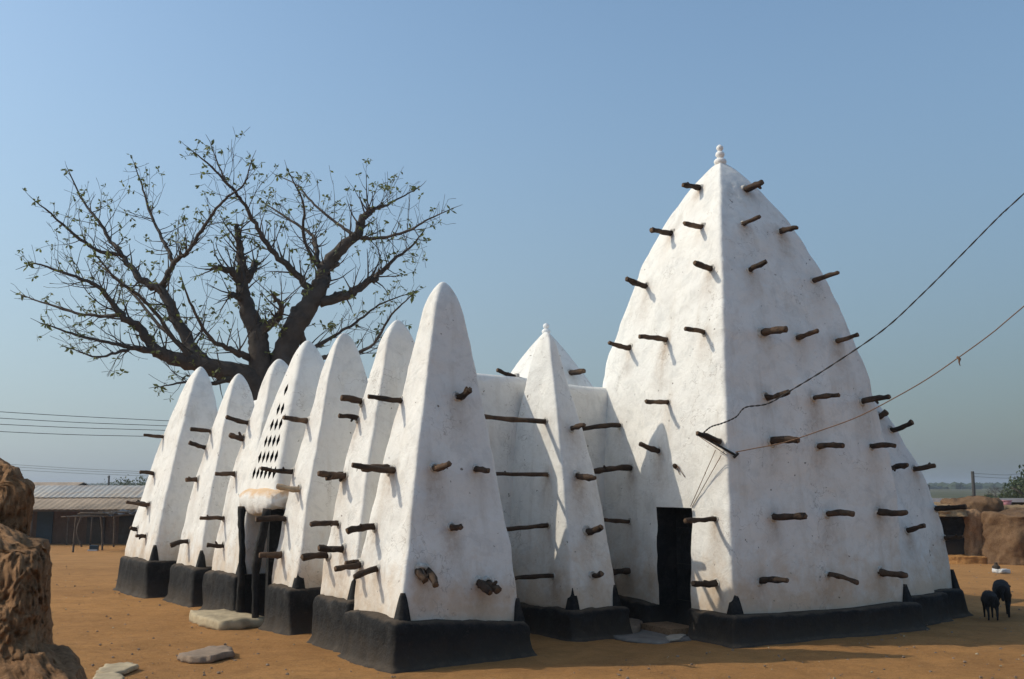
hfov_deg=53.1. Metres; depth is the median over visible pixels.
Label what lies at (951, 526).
doorway
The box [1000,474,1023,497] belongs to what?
leafy tree
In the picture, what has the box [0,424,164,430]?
power line
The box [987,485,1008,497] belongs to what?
bare tree
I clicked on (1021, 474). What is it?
leafy tree
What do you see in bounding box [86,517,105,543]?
door
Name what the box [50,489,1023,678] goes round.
ground
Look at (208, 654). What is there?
flat stone
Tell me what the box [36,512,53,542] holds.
door
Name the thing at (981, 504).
roof
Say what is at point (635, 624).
loose block
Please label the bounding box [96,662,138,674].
flat stone
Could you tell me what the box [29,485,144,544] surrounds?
long house
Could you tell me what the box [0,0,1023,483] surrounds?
sky
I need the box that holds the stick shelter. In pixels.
[61,509,136,551]
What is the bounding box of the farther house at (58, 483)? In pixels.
[33,482,87,485]
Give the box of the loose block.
[629,618,642,632]
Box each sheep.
[980,590,999,620]
[992,579,1011,617]
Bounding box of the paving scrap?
[666,634,685,641]
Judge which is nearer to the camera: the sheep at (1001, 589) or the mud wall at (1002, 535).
the sheep at (1001, 589)
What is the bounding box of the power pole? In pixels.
[971,471,975,495]
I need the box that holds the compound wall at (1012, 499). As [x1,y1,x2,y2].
[932,498,1023,501]
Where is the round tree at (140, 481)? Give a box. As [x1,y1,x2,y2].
[104,475,146,485]
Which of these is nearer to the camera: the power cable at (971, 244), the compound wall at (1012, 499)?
the power cable at (971, 244)
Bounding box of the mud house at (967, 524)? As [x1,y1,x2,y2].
[934,502,982,555]
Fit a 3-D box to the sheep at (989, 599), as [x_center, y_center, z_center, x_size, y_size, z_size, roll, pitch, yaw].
[7.184,3.979,15.419,0.221,0.421,0.762,-2,-8,15]
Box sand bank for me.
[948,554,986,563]
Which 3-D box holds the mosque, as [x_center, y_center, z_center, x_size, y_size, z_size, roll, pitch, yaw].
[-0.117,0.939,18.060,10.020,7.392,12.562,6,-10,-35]
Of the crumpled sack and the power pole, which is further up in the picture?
the power pole
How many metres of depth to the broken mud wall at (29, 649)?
3.45 m
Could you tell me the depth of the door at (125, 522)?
52.06 m
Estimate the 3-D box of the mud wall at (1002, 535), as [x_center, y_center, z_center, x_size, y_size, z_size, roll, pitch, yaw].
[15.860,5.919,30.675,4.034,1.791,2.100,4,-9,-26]
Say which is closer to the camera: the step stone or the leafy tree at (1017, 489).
the step stone
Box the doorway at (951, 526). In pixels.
[940,518,964,554]
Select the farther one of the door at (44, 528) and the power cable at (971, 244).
the door at (44, 528)
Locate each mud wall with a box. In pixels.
[0,458,86,678]
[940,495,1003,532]
[980,508,1023,564]
[1004,502,1023,509]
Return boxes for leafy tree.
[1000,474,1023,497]
[1004,465,1023,497]
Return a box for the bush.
[86,482,1010,488]
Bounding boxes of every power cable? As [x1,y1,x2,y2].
[703,193,1023,432]
[735,306,1023,452]
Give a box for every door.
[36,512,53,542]
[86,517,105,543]
[118,515,134,543]
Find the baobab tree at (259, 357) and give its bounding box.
[11,126,462,401]
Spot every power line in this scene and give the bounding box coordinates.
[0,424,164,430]
[0,431,145,436]
[2,418,164,425]
[7,412,167,420]
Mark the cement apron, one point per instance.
(646, 636)
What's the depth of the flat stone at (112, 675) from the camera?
10.51 m
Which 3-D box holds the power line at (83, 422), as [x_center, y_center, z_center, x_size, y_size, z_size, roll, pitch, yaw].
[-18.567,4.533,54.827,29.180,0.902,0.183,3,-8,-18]
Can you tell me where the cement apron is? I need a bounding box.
[614,629,690,643]
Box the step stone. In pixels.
[189,609,263,629]
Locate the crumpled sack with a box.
[992,568,1010,573]
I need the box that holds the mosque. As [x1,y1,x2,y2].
[113,145,973,673]
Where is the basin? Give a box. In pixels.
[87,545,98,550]
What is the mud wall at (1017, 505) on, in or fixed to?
on the ground
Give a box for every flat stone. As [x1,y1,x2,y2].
[93,672,124,678]
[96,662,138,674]
[177,645,234,663]
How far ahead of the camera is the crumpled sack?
24.14 m
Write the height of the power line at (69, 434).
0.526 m
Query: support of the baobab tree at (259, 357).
on the ground
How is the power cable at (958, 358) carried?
attached to the mosque
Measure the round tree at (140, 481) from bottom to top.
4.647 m
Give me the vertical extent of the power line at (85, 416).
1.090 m
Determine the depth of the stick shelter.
46.94 m
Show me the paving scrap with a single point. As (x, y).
(673, 637)

